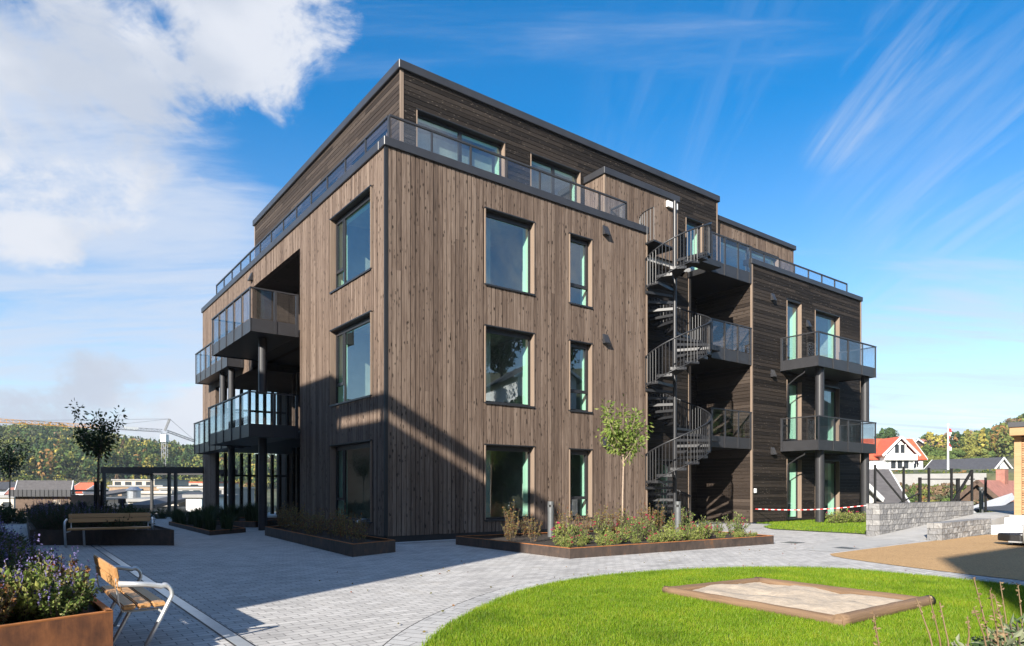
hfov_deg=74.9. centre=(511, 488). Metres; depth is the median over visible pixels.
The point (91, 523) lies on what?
lavender
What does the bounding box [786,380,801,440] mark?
glazed door
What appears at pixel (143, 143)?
sky
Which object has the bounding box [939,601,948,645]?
dry stalk
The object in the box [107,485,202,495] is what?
flat roofed building
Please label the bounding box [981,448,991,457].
garden tree
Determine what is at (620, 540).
leafy shrub
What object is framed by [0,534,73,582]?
mixed perennial
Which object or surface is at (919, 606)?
dry stalk
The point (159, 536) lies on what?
planter
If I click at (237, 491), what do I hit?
flat roofed building
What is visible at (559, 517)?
reddish shrub
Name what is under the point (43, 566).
mixed perennial
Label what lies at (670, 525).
leafy shrub
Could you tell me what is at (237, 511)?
ornamental grass
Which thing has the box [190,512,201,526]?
ornamental grass
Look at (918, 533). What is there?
ramp
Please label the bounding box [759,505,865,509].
barrier tape
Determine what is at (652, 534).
leafy shrub
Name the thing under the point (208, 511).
ornamental grass
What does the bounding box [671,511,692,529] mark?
flowering shrub
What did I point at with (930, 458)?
garden tree
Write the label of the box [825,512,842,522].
leafy shrub
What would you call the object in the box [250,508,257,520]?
ornamental grass
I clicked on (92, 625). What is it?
planter
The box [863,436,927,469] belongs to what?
white house
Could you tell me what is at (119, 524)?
dark shrub
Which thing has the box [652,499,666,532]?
reddish shrub
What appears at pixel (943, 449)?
garden tree
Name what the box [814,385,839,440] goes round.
glazed door
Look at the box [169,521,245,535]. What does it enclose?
planter
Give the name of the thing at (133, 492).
roof ventilator
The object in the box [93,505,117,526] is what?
lavender
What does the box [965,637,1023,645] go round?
variegated plant
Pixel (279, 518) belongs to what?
reddish shrub
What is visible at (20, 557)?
lavender
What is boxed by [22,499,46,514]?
lavender
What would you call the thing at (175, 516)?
ornamental grass
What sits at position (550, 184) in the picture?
window
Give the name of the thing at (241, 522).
planter
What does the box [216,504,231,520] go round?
ornamental grass
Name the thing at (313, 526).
reddish shrub
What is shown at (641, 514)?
reddish shrub
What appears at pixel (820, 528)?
side lawn
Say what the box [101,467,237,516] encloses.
pergola
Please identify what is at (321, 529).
reddish shrub
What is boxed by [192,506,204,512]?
ornamental grass
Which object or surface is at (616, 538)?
flowering shrub
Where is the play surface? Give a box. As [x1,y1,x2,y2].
[831,535,1023,579]
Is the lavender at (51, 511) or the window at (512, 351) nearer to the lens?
the lavender at (51, 511)
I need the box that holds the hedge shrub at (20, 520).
[10,508,28,523]
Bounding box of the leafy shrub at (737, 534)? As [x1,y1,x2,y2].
[733,530,746,537]
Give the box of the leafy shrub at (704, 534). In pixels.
[690,523,712,539]
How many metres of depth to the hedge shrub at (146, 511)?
29.06 m
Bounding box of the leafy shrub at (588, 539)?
[575,532,593,543]
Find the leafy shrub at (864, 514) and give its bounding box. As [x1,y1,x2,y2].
[853,511,865,521]
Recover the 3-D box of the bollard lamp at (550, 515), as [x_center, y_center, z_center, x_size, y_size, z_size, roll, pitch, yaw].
[0.939,0.800,16.201,0.152,1.000,0.152,0,0,0]
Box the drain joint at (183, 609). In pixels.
[91,545,255,645]
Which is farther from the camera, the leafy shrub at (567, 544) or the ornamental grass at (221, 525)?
the ornamental grass at (221, 525)
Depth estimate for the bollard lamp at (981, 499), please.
25.94 m
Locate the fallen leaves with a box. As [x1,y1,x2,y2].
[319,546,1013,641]
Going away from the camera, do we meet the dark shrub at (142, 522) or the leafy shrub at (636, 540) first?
the leafy shrub at (636, 540)
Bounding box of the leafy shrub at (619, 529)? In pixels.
[615,524,632,537]
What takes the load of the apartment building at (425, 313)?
on the ground at (992, 476)
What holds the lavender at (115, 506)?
on the planter at (159, 536)
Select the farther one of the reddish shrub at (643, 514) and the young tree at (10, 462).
the young tree at (10, 462)
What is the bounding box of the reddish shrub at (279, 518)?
[275,500,288,529]
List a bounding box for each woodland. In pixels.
[0,422,276,490]
[919,413,1023,457]
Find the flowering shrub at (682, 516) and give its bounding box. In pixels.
[667,506,694,525]
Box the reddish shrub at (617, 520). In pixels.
[607,506,622,531]
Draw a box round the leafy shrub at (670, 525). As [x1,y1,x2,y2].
[660,521,674,531]
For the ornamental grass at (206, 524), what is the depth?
19.78 m
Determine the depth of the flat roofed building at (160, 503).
51.72 m
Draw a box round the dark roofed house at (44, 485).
[14,480,75,494]
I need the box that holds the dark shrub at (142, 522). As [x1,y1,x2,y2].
[133,519,155,526]
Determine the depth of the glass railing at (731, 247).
29.62 m
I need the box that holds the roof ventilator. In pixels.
[126,487,141,503]
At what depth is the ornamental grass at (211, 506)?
23.75 m
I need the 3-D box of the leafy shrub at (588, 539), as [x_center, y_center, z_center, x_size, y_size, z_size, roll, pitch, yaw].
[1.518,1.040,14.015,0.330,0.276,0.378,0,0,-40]
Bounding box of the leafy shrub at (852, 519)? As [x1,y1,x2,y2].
[848,510,863,522]
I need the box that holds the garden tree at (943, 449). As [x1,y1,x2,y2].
[936,447,949,451]
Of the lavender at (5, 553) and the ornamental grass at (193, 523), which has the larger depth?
the ornamental grass at (193, 523)
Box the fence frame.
[874,465,986,512]
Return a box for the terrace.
[974,511,1023,516]
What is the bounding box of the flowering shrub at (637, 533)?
[625,518,649,539]
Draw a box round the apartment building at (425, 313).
[193,59,876,541]
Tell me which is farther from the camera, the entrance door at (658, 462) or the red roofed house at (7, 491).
the red roofed house at (7, 491)
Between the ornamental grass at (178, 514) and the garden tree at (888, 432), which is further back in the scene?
the garden tree at (888, 432)
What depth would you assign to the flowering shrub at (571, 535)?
13.57 m
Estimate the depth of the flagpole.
91.94 m
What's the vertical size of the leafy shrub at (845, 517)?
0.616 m
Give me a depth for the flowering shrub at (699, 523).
15.51 m
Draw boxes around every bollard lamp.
[548,501,553,536]
[675,501,680,534]
[979,487,983,512]
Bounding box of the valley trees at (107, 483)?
[0,470,254,503]
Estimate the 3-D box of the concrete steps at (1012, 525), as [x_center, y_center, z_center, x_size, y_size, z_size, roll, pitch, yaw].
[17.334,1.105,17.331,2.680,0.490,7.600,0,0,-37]
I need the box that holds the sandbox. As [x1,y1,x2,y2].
[662,577,935,626]
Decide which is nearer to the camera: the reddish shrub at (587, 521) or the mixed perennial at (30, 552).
the mixed perennial at (30, 552)
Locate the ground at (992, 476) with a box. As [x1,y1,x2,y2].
[2,452,1013,534]
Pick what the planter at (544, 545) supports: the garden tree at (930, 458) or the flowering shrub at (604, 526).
the flowering shrub at (604, 526)
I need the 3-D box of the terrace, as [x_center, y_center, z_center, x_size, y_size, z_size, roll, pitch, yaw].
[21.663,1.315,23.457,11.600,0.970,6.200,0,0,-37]
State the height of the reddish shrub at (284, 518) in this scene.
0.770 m
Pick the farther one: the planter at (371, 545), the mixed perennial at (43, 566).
the planter at (371, 545)
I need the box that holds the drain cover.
[834,547,856,548]
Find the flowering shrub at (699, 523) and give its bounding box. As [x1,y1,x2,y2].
[690,515,711,538]
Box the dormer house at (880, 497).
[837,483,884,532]
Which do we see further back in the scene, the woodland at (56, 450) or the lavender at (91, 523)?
the woodland at (56, 450)
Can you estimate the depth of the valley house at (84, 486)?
118.36 m
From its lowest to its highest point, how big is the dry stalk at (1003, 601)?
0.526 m
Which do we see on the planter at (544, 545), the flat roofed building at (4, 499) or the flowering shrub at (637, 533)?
the flowering shrub at (637, 533)
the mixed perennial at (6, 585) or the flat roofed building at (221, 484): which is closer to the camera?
the mixed perennial at (6, 585)
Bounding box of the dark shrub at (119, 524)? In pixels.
[104,511,133,529]
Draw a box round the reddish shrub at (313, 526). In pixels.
[303,508,321,535]
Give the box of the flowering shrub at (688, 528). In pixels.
[677,520,694,539]
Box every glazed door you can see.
[752,459,801,522]
[786,300,801,359]
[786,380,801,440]
[796,460,839,520]
[814,309,839,359]
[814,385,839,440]
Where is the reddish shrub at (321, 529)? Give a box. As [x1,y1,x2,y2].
[314,508,329,534]
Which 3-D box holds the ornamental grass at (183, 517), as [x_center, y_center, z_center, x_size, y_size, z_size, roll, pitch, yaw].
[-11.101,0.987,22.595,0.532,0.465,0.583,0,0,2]
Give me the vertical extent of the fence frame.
2.219 m
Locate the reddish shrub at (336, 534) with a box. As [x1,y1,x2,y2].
[332,508,346,539]
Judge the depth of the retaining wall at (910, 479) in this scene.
73.89 m
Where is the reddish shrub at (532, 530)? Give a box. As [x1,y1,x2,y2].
[526,515,542,541]
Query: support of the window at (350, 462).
in the apartment building at (425, 313)
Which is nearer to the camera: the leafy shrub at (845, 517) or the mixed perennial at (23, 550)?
the mixed perennial at (23, 550)
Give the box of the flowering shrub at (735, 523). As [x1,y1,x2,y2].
[722,511,750,534]
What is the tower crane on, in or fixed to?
on the ground at (992, 476)
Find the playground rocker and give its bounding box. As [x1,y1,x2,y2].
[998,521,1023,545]
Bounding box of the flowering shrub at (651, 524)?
[633,514,657,538]
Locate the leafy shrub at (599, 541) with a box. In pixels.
[594,534,612,545]
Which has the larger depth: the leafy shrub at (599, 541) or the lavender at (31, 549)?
the leafy shrub at (599, 541)
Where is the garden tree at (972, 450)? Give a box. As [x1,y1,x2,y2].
[961,445,981,458]
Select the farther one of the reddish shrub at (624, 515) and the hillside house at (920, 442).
the hillside house at (920, 442)
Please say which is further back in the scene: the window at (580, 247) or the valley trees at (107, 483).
the valley trees at (107, 483)
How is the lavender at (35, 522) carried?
on the planter at (159, 536)
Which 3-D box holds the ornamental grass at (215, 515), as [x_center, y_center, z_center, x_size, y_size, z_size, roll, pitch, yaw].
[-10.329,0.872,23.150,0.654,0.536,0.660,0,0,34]
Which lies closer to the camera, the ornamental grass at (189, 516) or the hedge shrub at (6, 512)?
the ornamental grass at (189, 516)
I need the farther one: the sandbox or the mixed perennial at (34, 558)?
the sandbox
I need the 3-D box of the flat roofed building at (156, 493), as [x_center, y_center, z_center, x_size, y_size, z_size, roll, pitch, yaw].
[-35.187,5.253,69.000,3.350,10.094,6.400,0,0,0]
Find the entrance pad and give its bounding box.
[647,521,769,530]
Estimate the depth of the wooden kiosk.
21.38 m
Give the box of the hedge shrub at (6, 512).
[0,504,23,523]
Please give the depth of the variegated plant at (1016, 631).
3.82 m
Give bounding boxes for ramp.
[868,514,1009,540]
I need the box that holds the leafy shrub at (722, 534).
[714,530,726,537]
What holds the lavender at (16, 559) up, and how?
on the planter at (92, 625)
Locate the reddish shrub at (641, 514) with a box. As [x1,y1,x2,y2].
[635,503,650,526]
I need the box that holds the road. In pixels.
[975,501,1013,511]
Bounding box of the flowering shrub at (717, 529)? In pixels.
[707,519,724,535]
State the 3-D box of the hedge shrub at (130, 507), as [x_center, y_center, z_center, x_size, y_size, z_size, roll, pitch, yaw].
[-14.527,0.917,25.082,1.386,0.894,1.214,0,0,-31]
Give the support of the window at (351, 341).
in the apartment building at (425, 313)
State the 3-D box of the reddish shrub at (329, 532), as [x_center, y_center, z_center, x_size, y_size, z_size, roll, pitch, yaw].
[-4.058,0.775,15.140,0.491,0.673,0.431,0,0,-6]
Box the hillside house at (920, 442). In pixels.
[915,439,944,447]
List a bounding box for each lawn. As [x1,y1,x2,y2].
[424,568,1023,645]
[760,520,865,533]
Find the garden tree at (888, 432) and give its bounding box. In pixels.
[874,427,899,438]
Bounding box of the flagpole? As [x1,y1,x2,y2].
[947,423,951,469]
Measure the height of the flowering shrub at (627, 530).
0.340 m
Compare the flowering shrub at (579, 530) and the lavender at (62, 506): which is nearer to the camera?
the flowering shrub at (579, 530)
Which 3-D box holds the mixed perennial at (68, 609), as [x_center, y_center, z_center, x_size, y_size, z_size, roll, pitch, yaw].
[-3.182,0.746,4.684,0.380,0.371,0.353,0,0,20]
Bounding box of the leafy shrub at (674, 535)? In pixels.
[663,528,682,541]
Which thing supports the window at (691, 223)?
in the apartment building at (425, 313)
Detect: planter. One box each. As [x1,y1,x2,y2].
[0,591,112,645]
[27,517,173,545]
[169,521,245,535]
[215,517,291,527]
[265,526,395,556]
[456,528,773,558]
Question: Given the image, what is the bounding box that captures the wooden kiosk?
[1008,421,1023,514]
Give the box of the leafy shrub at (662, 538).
[653,531,671,541]
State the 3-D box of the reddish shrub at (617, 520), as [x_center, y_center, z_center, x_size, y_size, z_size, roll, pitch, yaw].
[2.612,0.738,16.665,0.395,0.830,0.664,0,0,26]
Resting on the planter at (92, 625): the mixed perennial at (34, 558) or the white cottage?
the mixed perennial at (34, 558)
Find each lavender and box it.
[0,515,23,546]
[0,521,34,551]
[0,530,27,566]
[0,533,37,576]
[0,542,19,564]
[1,544,59,571]
[2,524,27,545]
[3,533,37,550]
[5,538,50,558]
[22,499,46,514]
[23,507,65,529]
[24,497,46,515]
[33,496,66,529]
[42,498,73,508]
[42,500,73,528]
[44,508,80,529]
[47,496,65,506]
[57,508,90,527]
[78,501,112,526]
[83,496,124,512]
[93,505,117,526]
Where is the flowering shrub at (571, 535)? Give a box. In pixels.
[564,531,578,545]
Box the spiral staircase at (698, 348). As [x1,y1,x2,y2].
[639,201,720,524]
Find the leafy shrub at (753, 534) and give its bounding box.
[746,530,757,536]
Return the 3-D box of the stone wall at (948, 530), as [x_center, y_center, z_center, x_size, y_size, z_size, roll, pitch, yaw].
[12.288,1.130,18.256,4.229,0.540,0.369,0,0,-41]
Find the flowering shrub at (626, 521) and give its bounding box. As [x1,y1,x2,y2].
[616,510,638,534]
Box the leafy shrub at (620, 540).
[611,535,621,543]
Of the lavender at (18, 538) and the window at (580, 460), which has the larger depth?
the window at (580, 460)
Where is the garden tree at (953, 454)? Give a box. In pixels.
[940,450,965,458]
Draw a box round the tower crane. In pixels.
[0,419,195,465]
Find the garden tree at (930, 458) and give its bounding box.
[923,455,946,467]
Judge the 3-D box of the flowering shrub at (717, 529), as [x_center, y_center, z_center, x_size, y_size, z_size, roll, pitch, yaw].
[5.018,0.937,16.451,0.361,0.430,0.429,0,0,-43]
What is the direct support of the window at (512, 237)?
in the apartment building at (425, 313)
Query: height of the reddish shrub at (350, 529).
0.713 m
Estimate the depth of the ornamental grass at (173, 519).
23.75 m
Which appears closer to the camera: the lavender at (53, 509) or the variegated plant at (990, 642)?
the variegated plant at (990, 642)
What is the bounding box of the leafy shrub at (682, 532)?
[662,525,689,540]
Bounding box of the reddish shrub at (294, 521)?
[286,501,307,532]
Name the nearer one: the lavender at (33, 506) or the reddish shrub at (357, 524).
the reddish shrub at (357, 524)
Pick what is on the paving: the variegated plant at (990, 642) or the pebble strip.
the pebble strip
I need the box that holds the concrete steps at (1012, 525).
[991,516,1023,533]
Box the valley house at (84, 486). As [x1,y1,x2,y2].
[74,483,108,494]
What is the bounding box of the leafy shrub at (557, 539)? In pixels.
[550,533,571,546]
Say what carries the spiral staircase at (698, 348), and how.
on the entrance pad
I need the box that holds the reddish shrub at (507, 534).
[501,517,519,541]
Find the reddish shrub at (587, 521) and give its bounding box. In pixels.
[577,510,592,534]
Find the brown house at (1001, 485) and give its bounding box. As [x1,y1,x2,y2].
[960,469,1013,504]
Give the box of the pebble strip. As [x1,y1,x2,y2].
[396,539,455,542]
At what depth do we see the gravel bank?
37.89 m
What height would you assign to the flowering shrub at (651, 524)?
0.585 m
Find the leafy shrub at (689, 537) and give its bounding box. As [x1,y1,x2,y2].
[685,531,699,539]
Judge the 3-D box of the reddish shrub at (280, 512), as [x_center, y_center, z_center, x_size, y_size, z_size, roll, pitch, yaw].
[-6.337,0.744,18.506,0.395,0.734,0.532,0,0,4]
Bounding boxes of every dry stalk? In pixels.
[870,611,880,645]
[915,599,932,645]
[927,595,940,645]
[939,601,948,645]
[965,616,971,645]
[972,606,986,645]
[973,577,989,640]
[987,588,1000,645]
[991,593,1007,644]
[1000,582,1006,623]
[1016,583,1022,642]
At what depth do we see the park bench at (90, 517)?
15.25 m
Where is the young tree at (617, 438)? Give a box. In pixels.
[595,394,654,518]
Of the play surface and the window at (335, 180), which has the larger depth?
the window at (335, 180)
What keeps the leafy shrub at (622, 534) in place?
in the planter at (544, 545)
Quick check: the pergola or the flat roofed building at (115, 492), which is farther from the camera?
the flat roofed building at (115, 492)
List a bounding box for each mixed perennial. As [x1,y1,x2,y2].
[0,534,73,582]
[0,558,26,624]
[0,569,9,587]
[0,576,53,622]
[0,581,16,624]
[1,556,57,622]
[4,539,47,557]
[6,538,57,568]
[10,544,59,565]
[12,555,69,583]
[16,546,67,572]
[29,545,90,592]
[32,570,88,618]
[41,562,80,617]
[42,564,101,614]
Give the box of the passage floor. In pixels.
[245,515,296,530]
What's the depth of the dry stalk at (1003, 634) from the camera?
3.47 m
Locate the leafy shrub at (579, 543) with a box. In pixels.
[575,539,586,546]
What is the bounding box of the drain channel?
[92,545,252,645]
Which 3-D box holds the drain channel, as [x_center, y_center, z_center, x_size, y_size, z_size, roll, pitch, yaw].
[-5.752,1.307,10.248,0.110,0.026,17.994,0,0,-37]
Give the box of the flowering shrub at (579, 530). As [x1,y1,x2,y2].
[572,523,588,538]
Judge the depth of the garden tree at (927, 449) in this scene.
148.93 m
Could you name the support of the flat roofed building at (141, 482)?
on the ground at (992, 476)
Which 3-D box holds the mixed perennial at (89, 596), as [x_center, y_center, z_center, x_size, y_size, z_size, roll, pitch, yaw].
[-3.280,0.748,4.888,0.457,0.370,0.421,0,0,9]
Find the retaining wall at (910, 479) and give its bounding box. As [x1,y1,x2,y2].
[893,473,985,488]
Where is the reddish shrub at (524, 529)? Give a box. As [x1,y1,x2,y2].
[520,514,531,536]
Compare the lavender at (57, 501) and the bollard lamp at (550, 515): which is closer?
the bollard lamp at (550, 515)
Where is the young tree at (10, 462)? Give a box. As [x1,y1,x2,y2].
[0,436,35,503]
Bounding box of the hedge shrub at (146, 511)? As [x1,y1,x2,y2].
[136,506,154,516]
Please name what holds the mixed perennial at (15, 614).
on the planter at (92, 625)
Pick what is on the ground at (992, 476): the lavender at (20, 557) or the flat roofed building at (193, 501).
the flat roofed building at (193, 501)
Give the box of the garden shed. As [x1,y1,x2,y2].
[10,490,107,512]
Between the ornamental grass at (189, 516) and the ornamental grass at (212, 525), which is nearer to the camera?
the ornamental grass at (212, 525)
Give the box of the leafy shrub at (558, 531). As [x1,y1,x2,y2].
[551,521,576,538]
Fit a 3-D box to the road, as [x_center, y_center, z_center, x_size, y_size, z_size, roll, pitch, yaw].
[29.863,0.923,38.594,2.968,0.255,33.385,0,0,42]
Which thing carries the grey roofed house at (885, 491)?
on the ground at (992, 476)
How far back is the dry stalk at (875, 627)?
3.40 m
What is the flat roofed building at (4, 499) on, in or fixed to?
on the ground at (992, 476)
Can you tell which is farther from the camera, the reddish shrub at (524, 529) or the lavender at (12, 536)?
the reddish shrub at (524, 529)
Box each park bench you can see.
[63,513,153,547]
[93,555,173,645]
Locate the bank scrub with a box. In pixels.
[900,482,1012,512]
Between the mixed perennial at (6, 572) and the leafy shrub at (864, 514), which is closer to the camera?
the mixed perennial at (6, 572)
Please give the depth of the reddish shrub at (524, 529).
16.09 m
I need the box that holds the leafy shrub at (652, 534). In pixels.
[646,530,661,540]
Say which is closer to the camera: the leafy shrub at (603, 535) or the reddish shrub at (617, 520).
the leafy shrub at (603, 535)
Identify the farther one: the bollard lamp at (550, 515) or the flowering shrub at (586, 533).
the bollard lamp at (550, 515)
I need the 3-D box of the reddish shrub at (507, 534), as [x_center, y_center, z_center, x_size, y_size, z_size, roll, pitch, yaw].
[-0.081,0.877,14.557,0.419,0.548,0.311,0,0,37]
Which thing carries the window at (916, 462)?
in the white house at (894, 453)
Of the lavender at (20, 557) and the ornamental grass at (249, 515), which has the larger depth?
the ornamental grass at (249, 515)
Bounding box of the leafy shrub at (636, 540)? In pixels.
[630,536,640,543]
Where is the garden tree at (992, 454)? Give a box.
[988,451,997,457]
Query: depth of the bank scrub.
59.85 m
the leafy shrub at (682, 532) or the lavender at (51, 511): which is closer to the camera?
the leafy shrub at (682, 532)
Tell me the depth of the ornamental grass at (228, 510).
23.10 m
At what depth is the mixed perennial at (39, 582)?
4.57 m
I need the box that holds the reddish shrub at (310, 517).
[301,513,315,533]
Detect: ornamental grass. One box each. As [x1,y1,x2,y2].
[166,506,181,521]
[172,507,183,522]
[175,507,187,523]
[178,512,188,524]
[184,510,195,524]
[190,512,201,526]
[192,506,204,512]
[192,512,202,527]
[199,507,214,520]
[200,509,215,529]
[204,502,219,510]
[204,518,217,530]
[212,508,218,520]
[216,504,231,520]
[218,512,229,527]
[219,512,239,530]
[222,504,240,517]
[226,504,246,520]
[241,501,256,520]
[244,504,257,520]
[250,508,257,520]
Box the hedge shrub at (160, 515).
[152,508,169,518]
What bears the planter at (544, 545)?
on the paving
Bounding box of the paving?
[0,512,1023,645]
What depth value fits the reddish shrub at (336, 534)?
14.74 m
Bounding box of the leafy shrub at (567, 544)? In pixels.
[557,537,573,547]
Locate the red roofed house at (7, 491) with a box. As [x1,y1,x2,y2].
[3,487,14,494]
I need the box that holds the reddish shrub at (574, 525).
[562,505,579,537]
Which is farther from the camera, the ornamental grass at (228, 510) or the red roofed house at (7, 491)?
the red roofed house at (7, 491)
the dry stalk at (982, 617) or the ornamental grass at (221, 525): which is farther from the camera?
the ornamental grass at (221, 525)
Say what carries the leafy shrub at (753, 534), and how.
in the planter at (544, 545)
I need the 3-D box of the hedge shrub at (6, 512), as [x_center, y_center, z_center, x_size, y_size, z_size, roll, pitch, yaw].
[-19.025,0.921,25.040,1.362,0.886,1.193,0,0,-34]
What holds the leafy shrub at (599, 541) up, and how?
in the planter at (544, 545)
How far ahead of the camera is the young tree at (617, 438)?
16.84 m
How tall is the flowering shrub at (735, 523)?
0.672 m
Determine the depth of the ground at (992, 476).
163.75 m
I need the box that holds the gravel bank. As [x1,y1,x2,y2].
[974,493,1013,512]
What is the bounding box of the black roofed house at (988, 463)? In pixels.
[924,457,1013,468]
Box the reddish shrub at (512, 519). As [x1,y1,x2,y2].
[502,500,519,535]
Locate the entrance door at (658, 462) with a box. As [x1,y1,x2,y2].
[654,459,672,523]
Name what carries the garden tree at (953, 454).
on the ground at (992, 476)
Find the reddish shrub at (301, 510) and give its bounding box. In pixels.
[288,503,306,531]
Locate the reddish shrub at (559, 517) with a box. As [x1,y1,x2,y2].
[554,504,564,530]
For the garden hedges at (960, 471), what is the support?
on the ground at (992, 476)
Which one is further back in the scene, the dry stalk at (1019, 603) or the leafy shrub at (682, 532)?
the leafy shrub at (682, 532)
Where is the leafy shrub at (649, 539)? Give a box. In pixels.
[646,534,658,542]
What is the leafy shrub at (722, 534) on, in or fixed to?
in the planter at (544, 545)
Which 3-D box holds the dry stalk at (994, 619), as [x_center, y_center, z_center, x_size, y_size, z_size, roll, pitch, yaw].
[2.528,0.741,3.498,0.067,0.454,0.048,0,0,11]
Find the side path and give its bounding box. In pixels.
[802,538,915,551]
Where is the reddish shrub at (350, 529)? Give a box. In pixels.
[342,511,360,541]
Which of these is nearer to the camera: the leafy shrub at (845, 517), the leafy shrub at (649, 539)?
the leafy shrub at (649, 539)
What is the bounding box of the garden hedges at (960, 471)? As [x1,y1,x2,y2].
[892,468,1001,473]
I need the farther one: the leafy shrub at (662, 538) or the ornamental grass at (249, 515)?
the ornamental grass at (249, 515)
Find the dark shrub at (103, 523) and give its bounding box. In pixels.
[97,517,133,529]
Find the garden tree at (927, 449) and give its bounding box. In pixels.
[920,444,943,456]
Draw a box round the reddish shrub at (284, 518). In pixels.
[282,508,299,529]
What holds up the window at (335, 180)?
in the apartment building at (425, 313)
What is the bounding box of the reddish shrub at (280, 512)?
[278,503,290,528]
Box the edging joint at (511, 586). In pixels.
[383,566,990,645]
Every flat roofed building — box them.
[0,495,15,508]
[83,489,143,496]
[106,497,126,508]
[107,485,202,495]
[111,479,189,484]
[125,492,202,511]
[126,494,238,505]
[141,491,201,496]
[157,487,254,506]
[182,494,223,511]
[189,482,239,486]
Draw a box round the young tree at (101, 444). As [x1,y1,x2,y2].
[64,398,127,510]
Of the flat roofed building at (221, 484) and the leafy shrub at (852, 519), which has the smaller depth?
the leafy shrub at (852, 519)
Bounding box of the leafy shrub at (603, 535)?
[595,531,611,543]
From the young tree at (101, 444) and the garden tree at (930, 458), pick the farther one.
the garden tree at (930, 458)
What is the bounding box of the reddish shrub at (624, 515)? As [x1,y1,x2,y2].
[615,508,629,527]
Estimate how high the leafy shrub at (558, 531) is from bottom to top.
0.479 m
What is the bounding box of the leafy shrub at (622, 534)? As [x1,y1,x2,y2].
[604,528,630,542]
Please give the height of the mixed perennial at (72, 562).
0.503 m
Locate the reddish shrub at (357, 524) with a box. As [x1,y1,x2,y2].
[350,512,368,542]
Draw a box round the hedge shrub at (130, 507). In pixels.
[120,504,144,512]
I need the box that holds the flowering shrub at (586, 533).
[578,532,591,541]
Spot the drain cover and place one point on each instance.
(845, 547)
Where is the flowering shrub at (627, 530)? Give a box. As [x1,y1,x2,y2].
[620,527,632,541]
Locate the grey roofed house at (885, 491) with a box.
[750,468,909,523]
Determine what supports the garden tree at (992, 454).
on the ground at (992, 476)
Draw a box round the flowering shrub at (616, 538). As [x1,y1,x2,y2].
[611,532,623,543]
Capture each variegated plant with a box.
[951,627,1017,645]
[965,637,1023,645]
[970,613,1023,645]
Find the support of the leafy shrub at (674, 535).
in the planter at (544, 545)
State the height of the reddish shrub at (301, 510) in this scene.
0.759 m
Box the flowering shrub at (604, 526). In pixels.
[590,515,612,537]
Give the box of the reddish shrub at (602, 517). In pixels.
[589,504,610,533]
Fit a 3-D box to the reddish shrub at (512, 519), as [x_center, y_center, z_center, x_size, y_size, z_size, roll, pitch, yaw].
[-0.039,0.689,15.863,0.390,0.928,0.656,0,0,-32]
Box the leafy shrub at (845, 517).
[830,508,853,522]
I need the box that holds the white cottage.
[0,482,15,494]
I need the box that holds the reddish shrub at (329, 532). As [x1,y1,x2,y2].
[322,511,338,537]
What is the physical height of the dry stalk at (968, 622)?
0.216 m
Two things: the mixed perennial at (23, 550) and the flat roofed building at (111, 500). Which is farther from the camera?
the flat roofed building at (111, 500)
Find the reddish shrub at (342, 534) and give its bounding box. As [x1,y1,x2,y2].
[334,503,351,540]
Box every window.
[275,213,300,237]
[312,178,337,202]
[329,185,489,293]
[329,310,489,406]
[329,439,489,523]
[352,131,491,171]
[416,108,505,176]
[484,207,534,295]
[484,324,534,407]
[484,444,534,521]
[530,152,580,202]
[569,232,592,308]
[569,339,592,413]
[569,448,592,519]
[685,216,703,269]
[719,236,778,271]
[914,460,918,467]
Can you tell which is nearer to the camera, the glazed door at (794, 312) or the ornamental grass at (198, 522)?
the ornamental grass at (198, 522)
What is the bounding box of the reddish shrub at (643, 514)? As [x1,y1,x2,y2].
[636,503,657,531]
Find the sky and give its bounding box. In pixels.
[0,0,1023,455]
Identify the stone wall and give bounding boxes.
[866,501,973,535]
[927,518,990,539]
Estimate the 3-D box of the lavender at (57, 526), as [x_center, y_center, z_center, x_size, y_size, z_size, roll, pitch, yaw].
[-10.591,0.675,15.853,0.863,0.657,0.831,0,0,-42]
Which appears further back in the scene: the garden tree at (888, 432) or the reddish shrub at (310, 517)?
the garden tree at (888, 432)

